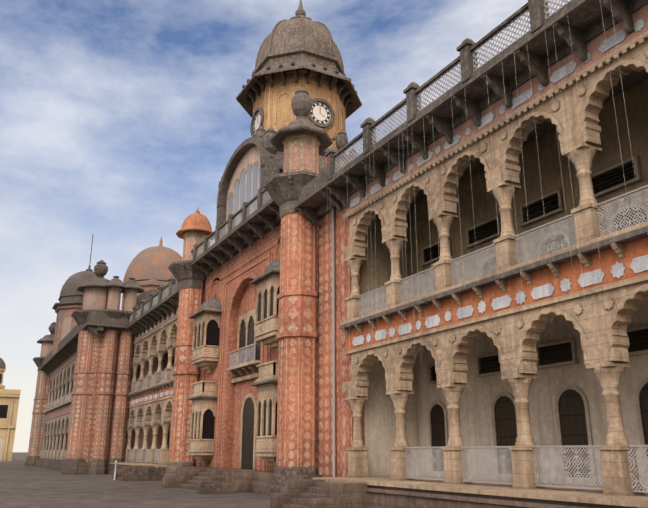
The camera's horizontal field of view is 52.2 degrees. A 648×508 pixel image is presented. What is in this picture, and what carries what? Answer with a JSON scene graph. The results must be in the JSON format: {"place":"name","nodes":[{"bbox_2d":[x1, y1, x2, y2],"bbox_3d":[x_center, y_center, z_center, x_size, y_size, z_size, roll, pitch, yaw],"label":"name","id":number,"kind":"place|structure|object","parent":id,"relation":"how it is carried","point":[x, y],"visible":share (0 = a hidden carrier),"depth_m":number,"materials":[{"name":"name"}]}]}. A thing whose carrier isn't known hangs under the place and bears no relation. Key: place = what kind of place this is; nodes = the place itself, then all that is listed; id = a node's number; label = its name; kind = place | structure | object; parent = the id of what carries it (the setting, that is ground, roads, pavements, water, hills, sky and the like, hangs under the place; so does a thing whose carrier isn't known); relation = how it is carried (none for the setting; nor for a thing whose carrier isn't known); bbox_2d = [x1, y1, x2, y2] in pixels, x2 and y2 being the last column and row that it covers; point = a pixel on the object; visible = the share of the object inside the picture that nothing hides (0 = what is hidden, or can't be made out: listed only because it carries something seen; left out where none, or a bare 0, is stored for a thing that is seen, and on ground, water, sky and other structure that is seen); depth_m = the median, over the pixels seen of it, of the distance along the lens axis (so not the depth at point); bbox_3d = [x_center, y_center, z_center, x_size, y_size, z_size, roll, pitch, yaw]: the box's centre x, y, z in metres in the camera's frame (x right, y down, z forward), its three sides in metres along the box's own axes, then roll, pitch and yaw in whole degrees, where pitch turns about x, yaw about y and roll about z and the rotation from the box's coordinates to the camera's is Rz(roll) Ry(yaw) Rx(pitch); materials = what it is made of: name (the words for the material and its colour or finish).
{"place":"outdoors","nodes":[
{"label":"outdoors","id":0,"kind":"place"},
{"bbox_2d":[0,358,20,460],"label":"building","id":1,"kind":"structure","parent":0,"point":[9,401],"depth_m":117.30,"materials":[{"name":"beige"}]},
{"bbox_2d":[0,452,269,507],"bbox_3d":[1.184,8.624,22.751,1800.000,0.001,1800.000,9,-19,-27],"label":"ground","id":2,"kind":"structure","parent":0,"point":[22,485],"depth_m":28.81,"materials":[{"name":"grey stone"}]},
{"bbox_2d":[113,460,116,479],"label":"bollard","id":3,"kind":"object","parent":2,"relation":"on","point":[115,470],"visible":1,"depth_m":42.54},
{"bbox_2d":[25,235,248,474],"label":"building wing","id":4,"kind":"structure","parent":2,"relation":"on","point":[80,412],"depth_m":56.25,"materials":[{"name":"brick"}]},
{"bbox_2d":[107,276,177,480],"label":"arcaded building wing","id":5,"kind":"structure","parent":2,"relation":"on","point":[153,328],"depth_m":48.80,"materials":[{"name":"stone"}]},
{"bbox_2d":[164,208,214,476],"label":"turret","id":6,"kind":"object","parent":2,"relation":"on","point":[196,228],"visible":0.73,"depth_m":40.29,"materials":[{"name":"brick"}]},
{"bbox_2d":[162,127,342,494],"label":"facade","id":7,"kind":"structure","parent":2,"relation":"on","point":[234,396],"depth_m":34.86,"materials":[{"name":"red brick"}]},
{"bbox_2d":[236,0,361,168],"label":"clock tower","id":8,"kind":"structure","parent":7,"relation":"on","point":[298,50],"depth_m":38.04,"materials":[{"name":"stone"}]},
{"bbox_2d":[263,87,332,492],"bbox_3d":[-1.022,0.865,28.146,3.049,17.950,3.049,9,-19,-27],"label":"turret","id":9,"kind":"object","parent":2,"relation":"on","point":[301,142],"visible":0.73,"depth_m":27.11,"materials":[{"name":"brick"}]},
{"bbox_2d":[318,206,419,476],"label":"link wall","id":10,"kind":"structure","parent":2,"relation":"on","point":[335,428],"depth_m":25.50,"materials":[{"name":"paint"}]},
{"bbox_2d":[270,0,647,507],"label":"arcaded building wing","id":11,"kind":"structure","parent":2,"relation":"on","point":[534,394],"depth_m":18.66,"materials":[{"name":"stone"}]},
{"bbox_2d":[327,0,634,351],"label":"hanging cables","id":12,"kind":"object","parent":11,"relation":"attached to","point":[494,181],"visible":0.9,"depth_m":17.24,"materials":[{"name":"silver metal"}]},
{"bbox_2d":[0,0,569,451],"label":"sky","id":13,"kind":"structure","parent":0,"point":[120,120],"materials":[{"name":"blue"}]}
]}

